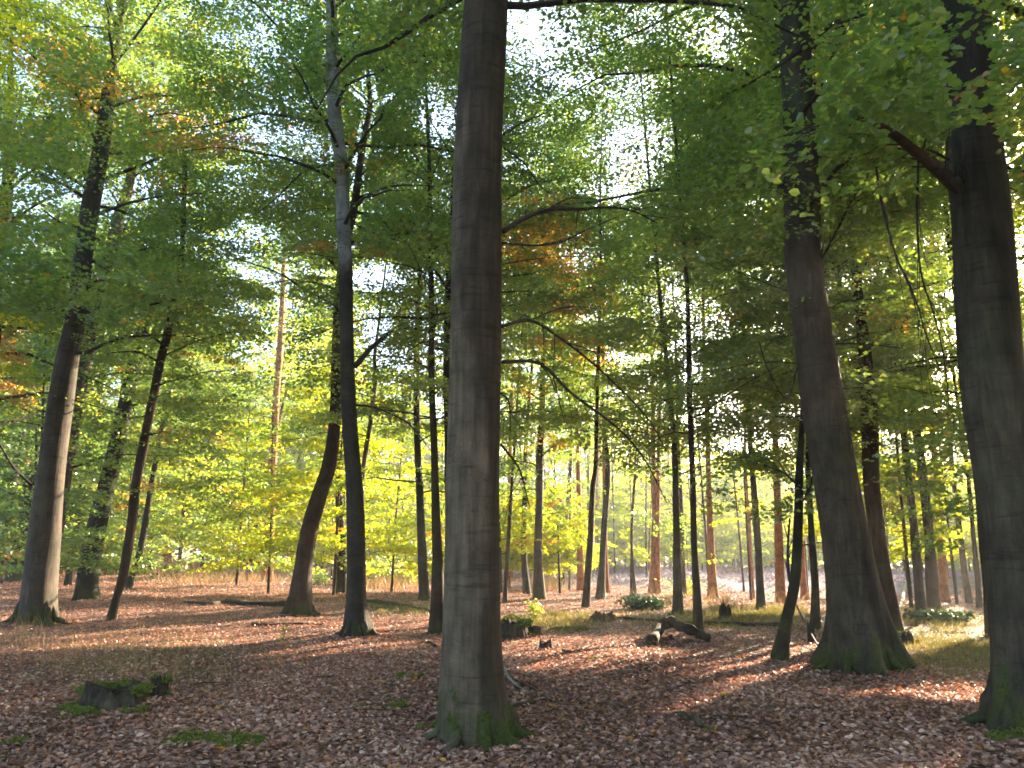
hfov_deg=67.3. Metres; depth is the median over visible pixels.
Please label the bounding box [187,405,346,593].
young beech
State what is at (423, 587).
beech tree
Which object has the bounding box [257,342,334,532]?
beech tree
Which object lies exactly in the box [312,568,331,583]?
shrub
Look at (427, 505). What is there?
beech tree
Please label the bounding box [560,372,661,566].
beech tree
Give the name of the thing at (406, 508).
young beech
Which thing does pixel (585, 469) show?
beech tree
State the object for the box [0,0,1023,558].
sky
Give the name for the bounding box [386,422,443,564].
young beech
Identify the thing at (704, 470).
beech tree
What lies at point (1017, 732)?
moss cushion
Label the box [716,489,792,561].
young beech
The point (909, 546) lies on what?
young beech
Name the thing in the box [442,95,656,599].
beech tree
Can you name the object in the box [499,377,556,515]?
beech tree
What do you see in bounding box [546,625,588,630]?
moss cushion
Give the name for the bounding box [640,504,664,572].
young beech
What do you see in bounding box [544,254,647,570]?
beech tree
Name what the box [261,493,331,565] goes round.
young beech
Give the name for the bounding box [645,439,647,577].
young beech
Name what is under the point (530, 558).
young beech
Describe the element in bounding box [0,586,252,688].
dry grass
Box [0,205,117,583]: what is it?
beech tree
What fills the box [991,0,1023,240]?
beech tree
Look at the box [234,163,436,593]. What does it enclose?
beech tree
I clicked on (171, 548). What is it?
young beech
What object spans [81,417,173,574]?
young beech
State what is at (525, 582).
beech tree
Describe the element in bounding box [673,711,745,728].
fallen branch
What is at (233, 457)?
young beech
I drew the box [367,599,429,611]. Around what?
fallen log
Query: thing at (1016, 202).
beech tree
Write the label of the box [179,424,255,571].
young beech
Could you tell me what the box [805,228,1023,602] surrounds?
beech tree
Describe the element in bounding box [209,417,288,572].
young beech
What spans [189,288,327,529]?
beech tree
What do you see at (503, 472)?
beech tree
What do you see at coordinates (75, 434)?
beech tree
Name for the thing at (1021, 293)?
beech tree
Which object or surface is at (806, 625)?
fallen branch
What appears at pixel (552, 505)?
young beech
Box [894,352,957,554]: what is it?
young beech
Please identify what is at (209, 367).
beech tree
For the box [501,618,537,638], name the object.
tree stump
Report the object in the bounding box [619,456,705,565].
young beech
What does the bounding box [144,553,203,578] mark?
bramble
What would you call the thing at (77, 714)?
moss cushion
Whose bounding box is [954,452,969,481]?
beech tree
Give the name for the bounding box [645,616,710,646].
fallen log
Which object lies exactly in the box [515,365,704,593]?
beech tree
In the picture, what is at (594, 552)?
young beech
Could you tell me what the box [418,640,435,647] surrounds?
fallen branch
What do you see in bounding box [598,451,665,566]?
young beech
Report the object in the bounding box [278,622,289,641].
beech seedling
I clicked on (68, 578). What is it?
beech tree
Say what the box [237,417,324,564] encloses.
beech tree
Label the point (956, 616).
bush
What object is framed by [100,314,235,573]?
beech tree
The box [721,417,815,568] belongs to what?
beech tree
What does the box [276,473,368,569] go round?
young beech
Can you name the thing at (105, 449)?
beech tree
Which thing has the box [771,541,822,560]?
young beech
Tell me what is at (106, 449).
beech tree
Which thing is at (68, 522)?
young beech
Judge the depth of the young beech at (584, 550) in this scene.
34.02 m
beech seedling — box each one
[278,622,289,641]
[525,598,548,619]
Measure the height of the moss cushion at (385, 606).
0.232 m
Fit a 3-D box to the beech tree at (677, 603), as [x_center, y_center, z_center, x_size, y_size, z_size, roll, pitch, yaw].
[4.697,-3.629,23.195,8.733,20.542,9.229,-6,-14,24]
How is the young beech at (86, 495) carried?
on the ground at (734, 585)
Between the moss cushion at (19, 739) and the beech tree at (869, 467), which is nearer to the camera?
the moss cushion at (19, 739)
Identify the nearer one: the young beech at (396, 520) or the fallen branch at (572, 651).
the fallen branch at (572, 651)
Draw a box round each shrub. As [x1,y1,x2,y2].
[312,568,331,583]
[366,550,407,583]
[376,561,431,583]
[655,575,707,595]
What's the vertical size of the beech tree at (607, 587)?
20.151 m
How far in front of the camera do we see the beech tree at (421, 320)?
17.88 m
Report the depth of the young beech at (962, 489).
38.85 m
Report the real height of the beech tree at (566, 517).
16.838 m
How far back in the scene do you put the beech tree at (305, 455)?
65.73 m
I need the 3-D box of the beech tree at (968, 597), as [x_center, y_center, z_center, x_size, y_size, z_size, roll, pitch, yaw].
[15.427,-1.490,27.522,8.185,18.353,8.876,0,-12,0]
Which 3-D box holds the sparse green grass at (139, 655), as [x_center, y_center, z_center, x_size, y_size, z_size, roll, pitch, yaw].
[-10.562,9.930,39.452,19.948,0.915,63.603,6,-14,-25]
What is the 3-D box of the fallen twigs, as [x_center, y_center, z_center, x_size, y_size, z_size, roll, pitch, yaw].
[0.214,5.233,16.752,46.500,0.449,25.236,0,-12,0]
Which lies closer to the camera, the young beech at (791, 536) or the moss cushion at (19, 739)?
the moss cushion at (19, 739)
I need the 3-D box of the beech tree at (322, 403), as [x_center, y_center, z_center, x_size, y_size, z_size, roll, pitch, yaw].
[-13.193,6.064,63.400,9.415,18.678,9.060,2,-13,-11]
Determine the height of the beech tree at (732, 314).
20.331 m
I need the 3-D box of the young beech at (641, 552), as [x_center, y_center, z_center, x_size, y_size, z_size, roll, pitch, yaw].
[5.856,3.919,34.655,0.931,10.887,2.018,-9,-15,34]
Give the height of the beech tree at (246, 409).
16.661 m
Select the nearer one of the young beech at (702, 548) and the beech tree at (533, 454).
the young beech at (702, 548)
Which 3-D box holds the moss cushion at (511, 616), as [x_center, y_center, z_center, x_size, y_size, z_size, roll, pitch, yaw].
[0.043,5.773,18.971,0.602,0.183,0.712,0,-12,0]
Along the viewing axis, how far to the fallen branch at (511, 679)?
9.34 m
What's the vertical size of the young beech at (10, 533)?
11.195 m
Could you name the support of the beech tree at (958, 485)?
on the ground at (734, 585)
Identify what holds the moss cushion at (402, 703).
on the ground at (734, 585)
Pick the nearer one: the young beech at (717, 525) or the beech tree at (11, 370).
the beech tree at (11, 370)
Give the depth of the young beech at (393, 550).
28.60 m
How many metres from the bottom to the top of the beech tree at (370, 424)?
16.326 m
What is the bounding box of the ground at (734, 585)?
[0,557,1023,767]
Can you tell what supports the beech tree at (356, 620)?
on the ground at (734, 585)
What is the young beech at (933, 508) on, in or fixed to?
on the ground at (734, 585)
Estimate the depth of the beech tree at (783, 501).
83.12 m
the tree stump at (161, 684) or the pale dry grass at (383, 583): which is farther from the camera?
the pale dry grass at (383, 583)
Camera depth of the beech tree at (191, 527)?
63.48 m
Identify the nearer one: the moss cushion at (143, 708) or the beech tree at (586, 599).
the moss cushion at (143, 708)
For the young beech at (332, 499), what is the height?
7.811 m
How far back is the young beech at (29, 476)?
33.55 m
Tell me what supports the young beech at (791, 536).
on the ground at (734, 585)
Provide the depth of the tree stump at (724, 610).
17.92 m
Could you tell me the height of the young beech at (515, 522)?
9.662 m
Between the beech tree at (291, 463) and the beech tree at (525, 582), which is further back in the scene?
the beech tree at (291, 463)
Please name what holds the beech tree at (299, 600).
on the ground at (734, 585)
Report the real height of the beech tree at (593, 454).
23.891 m
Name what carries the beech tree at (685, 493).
on the ground at (734, 585)
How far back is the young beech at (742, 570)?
35.26 m
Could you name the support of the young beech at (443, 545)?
on the ground at (734, 585)
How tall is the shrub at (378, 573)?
1.715 m
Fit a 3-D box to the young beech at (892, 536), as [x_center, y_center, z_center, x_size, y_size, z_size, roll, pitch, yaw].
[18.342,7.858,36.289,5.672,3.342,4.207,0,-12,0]
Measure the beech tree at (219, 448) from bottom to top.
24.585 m
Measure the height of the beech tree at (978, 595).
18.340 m
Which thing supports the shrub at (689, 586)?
on the ground at (734, 585)
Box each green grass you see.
[3,566,430,696]
[368,598,989,683]
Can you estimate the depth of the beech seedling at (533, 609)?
18.50 m
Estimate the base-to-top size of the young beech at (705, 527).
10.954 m
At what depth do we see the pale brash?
42.11 m
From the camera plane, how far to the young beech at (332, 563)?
42.69 m
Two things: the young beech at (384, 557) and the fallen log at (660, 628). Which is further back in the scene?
the young beech at (384, 557)
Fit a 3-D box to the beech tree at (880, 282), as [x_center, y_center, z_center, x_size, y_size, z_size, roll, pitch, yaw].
[8.776,-3.011,21.499,8.269,18.545,8.500,-4,-13,18]
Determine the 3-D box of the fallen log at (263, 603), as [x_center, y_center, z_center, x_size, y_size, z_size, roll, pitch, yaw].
[-8.439,6.516,22.854,3.933,0.241,1.197,-4,-13,15]
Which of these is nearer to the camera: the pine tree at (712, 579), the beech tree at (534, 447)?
the pine tree at (712, 579)
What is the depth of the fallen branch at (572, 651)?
12.15 m
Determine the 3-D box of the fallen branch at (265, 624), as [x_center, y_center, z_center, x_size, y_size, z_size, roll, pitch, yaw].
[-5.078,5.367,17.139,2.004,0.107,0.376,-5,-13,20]
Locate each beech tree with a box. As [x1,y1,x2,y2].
[0,0,118,422]
[0,0,146,440]
[0,0,267,553]
[0,0,292,626]
[0,20,298,600]
[0,200,172,581]
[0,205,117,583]
[0,216,207,585]
[0,233,95,562]
[0,340,95,574]
[0,368,132,574]
[3,93,321,619]
[87,268,251,589]
[93,346,143,559]
[94,0,566,637]
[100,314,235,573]
[115,218,251,562]
[128,325,244,566]
[140,326,261,568]
[146,359,280,568]
[166,0,454,616]
[172,334,254,565]
[180,346,273,571]
[187,364,254,560]
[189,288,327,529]
[196,376,301,569]
[204,0,664,633]
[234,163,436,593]
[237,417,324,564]
[242,376,287,580]
[252,0,625,497]
[252,146,447,493]
[253,186,429,531]
[256,380,292,493]
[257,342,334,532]
[265,393,329,566]
[276,355,334,567]
[276,426,374,567]
[279,370,358,559]
[283,263,375,541]
[286,332,415,545]
[288,378,397,525]
[291,265,390,557]
[295,87,536,600]
[309,0,909,756]
[330,378,414,563]
[404,421,506,536]
[415,351,444,537]
[420,183,565,588]
[424,326,444,519]
[425,437,444,526]
[440,222,634,601]
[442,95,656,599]
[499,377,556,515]
[499,441,565,516]
[500,20,722,607]
[500,265,594,586]
[501,3,805,614]
[501,110,703,598]
[501,156,622,593]
[502,0,915,630]
[502,0,1023,676]
[504,394,561,506]
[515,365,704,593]
[527,146,655,592]
[531,411,575,509]
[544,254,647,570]
[545,427,641,565]
[553,382,629,560]
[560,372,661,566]
[580,370,638,564]
[583,138,745,593]
[590,409,671,565]
[592,154,729,592]
[592,173,737,596]
[594,0,1023,731]
[597,0,957,629]
[606,6,868,609]
[609,395,662,502]
[614,440,728,567]
[619,357,729,567]
[627,0,962,660]
[639,53,868,603]
[644,0,1023,630]
[649,395,731,546]
[677,144,804,598]
[679,417,741,565]
[688,450,786,567]
[690,135,893,599]
[692,2,963,468]
[696,469,773,565]
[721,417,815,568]
[727,443,818,566]
[735,195,939,599]
[743,477,791,568]
[749,24,1016,610]
[766,58,1023,609]
[772,0,1023,636]
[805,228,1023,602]
[836,127,1023,607]
[853,117,1023,603]
[899,453,966,569]
[926,449,972,484]
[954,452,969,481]
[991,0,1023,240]
[1002,4,1023,341]
[1003,106,1023,232]
[1006,135,1023,343]
[1018,261,1023,311]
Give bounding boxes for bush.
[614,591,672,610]
[900,607,983,623]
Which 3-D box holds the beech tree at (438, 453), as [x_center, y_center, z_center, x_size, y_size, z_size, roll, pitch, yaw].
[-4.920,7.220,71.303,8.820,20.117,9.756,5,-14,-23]
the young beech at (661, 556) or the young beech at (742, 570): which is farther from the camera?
the young beech at (661, 556)
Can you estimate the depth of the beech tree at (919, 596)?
20.43 m
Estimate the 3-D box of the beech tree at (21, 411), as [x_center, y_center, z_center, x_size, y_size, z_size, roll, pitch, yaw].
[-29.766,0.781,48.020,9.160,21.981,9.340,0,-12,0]
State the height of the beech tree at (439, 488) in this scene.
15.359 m
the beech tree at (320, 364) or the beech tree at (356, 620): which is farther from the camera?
the beech tree at (320, 364)
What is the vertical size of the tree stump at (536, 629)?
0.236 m
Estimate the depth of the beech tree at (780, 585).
27.00 m
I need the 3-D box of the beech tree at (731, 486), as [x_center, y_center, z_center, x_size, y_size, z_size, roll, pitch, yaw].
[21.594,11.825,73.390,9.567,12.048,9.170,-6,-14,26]
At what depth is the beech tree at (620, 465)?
77.86 m
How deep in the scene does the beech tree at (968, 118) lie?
6.99 m
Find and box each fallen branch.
[251,622,324,625]
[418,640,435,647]
[503,664,551,696]
[561,646,585,652]
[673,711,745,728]
[796,604,817,645]
[899,582,906,606]
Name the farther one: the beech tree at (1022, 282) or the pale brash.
the pale brash
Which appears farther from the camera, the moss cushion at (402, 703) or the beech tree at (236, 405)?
the beech tree at (236, 405)
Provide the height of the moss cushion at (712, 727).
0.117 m
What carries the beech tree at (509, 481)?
on the ground at (734, 585)
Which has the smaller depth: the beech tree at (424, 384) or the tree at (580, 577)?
the beech tree at (424, 384)
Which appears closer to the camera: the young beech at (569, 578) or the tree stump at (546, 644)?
the tree stump at (546, 644)
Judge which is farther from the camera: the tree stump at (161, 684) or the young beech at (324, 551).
the young beech at (324, 551)
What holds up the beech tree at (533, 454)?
on the ground at (734, 585)
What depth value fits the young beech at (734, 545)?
48.66 m
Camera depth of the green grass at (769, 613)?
16.92 m
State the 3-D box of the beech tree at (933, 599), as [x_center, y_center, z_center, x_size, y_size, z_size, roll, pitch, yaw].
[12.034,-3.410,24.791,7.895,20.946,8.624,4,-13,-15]
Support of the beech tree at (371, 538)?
on the ground at (734, 585)
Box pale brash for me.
[512,564,981,585]
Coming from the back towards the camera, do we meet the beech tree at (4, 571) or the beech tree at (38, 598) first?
the beech tree at (4, 571)
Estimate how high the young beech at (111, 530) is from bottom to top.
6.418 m
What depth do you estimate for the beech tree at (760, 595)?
22.68 m
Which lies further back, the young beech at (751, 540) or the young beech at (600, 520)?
the young beech at (600, 520)
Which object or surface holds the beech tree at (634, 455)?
on the ground at (734, 585)
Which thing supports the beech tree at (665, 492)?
on the ground at (734, 585)
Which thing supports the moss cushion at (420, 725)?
on the ground at (734, 585)
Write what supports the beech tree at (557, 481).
on the ground at (734, 585)
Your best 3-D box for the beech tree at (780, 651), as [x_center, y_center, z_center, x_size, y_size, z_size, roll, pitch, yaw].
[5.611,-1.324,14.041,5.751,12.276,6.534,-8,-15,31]
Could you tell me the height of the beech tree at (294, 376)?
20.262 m
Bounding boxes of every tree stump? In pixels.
[57,677,155,714]
[145,672,174,696]
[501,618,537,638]
[527,625,542,634]
[538,638,552,648]
[590,611,616,622]
[718,601,731,619]
[807,620,815,642]
[898,630,921,643]
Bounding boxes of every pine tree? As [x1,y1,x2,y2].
[226,127,327,582]
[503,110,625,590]
[629,18,783,598]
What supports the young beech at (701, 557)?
on the ground at (734, 585)
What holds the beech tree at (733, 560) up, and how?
on the ground at (734, 585)
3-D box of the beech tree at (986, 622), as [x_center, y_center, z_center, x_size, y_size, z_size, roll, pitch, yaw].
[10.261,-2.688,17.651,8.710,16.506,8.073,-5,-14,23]
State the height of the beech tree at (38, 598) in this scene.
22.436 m
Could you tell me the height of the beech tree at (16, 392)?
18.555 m
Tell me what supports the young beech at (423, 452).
on the ground at (734, 585)
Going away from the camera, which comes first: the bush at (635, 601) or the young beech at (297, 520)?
the bush at (635, 601)
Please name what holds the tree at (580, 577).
on the ground at (734, 585)
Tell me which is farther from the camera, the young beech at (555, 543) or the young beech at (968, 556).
the young beech at (968, 556)
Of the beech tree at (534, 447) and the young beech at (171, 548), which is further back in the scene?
the beech tree at (534, 447)
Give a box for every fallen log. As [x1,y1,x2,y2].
[184,599,285,606]
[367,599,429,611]
[616,616,779,626]
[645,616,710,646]
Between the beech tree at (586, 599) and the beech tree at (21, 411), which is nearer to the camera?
the beech tree at (586, 599)
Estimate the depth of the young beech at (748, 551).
28.62 m
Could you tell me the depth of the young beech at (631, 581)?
31.19 m
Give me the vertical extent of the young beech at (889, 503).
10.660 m
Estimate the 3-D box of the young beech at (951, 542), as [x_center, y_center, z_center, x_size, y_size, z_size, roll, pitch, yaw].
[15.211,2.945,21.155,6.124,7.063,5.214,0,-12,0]
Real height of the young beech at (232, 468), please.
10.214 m
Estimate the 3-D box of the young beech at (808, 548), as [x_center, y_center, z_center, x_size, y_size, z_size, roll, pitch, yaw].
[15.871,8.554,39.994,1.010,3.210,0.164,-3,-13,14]
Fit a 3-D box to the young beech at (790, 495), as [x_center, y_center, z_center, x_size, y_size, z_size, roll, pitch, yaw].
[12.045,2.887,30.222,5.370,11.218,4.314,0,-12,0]
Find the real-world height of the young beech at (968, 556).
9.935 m
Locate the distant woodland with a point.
(428, 457)
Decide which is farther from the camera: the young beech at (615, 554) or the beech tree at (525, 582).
the young beech at (615, 554)
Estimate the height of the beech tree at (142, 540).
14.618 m
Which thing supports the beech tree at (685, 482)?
on the ground at (734, 585)
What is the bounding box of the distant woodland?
[6,221,980,570]
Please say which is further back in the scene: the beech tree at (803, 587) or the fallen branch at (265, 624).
the beech tree at (803, 587)
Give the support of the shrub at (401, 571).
on the ground at (734, 585)
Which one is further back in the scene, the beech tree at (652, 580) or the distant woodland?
the distant woodland
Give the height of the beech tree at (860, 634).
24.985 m
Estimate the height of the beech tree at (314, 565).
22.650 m
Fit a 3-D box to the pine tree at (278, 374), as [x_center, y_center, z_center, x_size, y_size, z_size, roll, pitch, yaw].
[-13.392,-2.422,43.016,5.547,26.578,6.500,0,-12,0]
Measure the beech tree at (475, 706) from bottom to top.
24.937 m
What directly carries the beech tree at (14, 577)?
on the ground at (734, 585)
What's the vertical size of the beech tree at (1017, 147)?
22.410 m
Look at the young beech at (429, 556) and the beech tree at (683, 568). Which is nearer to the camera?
the beech tree at (683, 568)
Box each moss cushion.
[0,735,31,746]
[56,711,84,718]
[120,703,150,714]
[153,728,267,750]
[367,603,405,608]
[387,700,408,709]
[394,671,425,678]
[413,720,436,729]
[502,614,523,619]
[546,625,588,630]
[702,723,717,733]
[984,726,1023,743]
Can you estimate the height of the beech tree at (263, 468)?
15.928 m
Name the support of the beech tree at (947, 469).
on the ground at (734, 585)
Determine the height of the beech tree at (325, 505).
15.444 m
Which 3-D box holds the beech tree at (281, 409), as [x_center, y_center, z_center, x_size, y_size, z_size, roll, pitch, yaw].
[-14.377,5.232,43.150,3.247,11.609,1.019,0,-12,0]
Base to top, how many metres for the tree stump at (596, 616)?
0.308 m
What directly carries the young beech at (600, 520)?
on the ground at (734, 585)
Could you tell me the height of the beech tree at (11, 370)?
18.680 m
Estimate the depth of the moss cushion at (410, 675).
9.90 m
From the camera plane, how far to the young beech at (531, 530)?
42.86 m
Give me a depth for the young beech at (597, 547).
41.22 m
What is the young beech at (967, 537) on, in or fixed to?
on the ground at (734, 585)
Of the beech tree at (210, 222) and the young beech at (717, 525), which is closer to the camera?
the beech tree at (210, 222)
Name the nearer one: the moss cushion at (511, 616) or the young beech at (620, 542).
the moss cushion at (511, 616)
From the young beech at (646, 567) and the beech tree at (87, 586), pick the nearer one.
the beech tree at (87, 586)
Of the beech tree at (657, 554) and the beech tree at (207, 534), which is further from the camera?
the beech tree at (207, 534)
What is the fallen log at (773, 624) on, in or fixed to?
on the ground at (734, 585)
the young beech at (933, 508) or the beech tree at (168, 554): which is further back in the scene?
the beech tree at (168, 554)
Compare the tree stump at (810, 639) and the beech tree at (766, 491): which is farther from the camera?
the beech tree at (766, 491)
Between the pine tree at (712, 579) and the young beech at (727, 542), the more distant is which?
the young beech at (727, 542)
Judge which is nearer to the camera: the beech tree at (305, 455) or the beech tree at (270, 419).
the beech tree at (305, 455)
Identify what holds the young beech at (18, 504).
on the ground at (734, 585)
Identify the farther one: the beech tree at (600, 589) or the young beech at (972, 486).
the young beech at (972, 486)
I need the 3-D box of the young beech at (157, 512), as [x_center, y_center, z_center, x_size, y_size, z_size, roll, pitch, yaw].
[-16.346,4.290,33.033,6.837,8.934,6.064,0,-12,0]
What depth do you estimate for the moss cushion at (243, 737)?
6.55 m
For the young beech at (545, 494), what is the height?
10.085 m
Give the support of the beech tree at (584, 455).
on the ground at (734, 585)
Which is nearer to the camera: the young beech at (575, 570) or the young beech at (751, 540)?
the young beech at (575, 570)
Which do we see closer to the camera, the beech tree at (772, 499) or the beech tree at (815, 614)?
the beech tree at (815, 614)
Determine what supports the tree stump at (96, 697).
on the ground at (734, 585)
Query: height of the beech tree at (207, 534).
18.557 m
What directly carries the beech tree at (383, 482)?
on the ground at (734, 585)
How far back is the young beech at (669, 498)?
56.62 m
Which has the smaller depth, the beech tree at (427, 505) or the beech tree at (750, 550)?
the beech tree at (750, 550)
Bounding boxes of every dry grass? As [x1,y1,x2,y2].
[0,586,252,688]
[137,565,810,608]
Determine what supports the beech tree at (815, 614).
on the ground at (734, 585)
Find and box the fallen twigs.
[0,593,1023,767]
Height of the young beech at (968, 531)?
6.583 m
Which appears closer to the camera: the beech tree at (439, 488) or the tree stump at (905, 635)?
the tree stump at (905, 635)
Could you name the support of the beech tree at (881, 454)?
on the ground at (734, 585)
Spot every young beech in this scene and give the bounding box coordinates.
[0,288,154,578]
[0,317,130,571]
[0,424,34,560]
[0,444,83,553]
[19,430,155,574]
[63,380,209,586]
[70,486,145,570]
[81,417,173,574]
[107,439,244,564]
[172,365,301,584]
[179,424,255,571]
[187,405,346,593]
[194,435,264,579]
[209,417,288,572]
[232,312,431,595]
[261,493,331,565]
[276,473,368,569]
[309,426,396,530]
[322,502,333,579]
[324,369,444,591]
[346,449,431,564]
[366,461,430,566]
[374,372,444,544]
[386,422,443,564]
[400,498,529,577]
[428,453,584,592]
[499,388,600,593]
[499,442,582,574]
[500,416,595,576]
[502,384,596,589]
[527,456,596,572]
[527,463,576,566]
[528,454,613,570]
[532,454,625,565]
[542,455,633,558]
[543,455,596,576]
[569,412,649,593]
[575,433,619,566]
[594,425,669,567]
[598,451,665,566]
[608,431,665,573]
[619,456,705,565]
[625,515,690,569]
[628,359,651,557]
[633,451,738,564]
[635,472,721,564]
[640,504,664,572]
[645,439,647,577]
[660,458,731,562]
[661,442,753,571]
[666,365,820,599]
[692,359,707,582]
[698,502,768,559]
[701,518,790,566]
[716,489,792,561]
[725,402,744,591]
[749,497,753,572]
[762,509,822,571]
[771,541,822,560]
[773,322,879,598]
[804,518,810,572]
[805,352,958,558]
[807,276,971,608]
[858,432,965,588]
[859,369,969,603]
[887,497,979,560]
[887,522,947,561]
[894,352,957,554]
[904,484,978,577]
[921,382,970,548]
[947,521,979,561]
[962,482,975,517]
[963,492,974,571]
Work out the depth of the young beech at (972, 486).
50.36 m
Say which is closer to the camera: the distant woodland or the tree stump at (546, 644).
the tree stump at (546, 644)
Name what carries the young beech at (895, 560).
on the ground at (734, 585)
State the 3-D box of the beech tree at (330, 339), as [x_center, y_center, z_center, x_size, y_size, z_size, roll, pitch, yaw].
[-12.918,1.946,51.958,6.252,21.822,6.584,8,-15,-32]
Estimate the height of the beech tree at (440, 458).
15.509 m

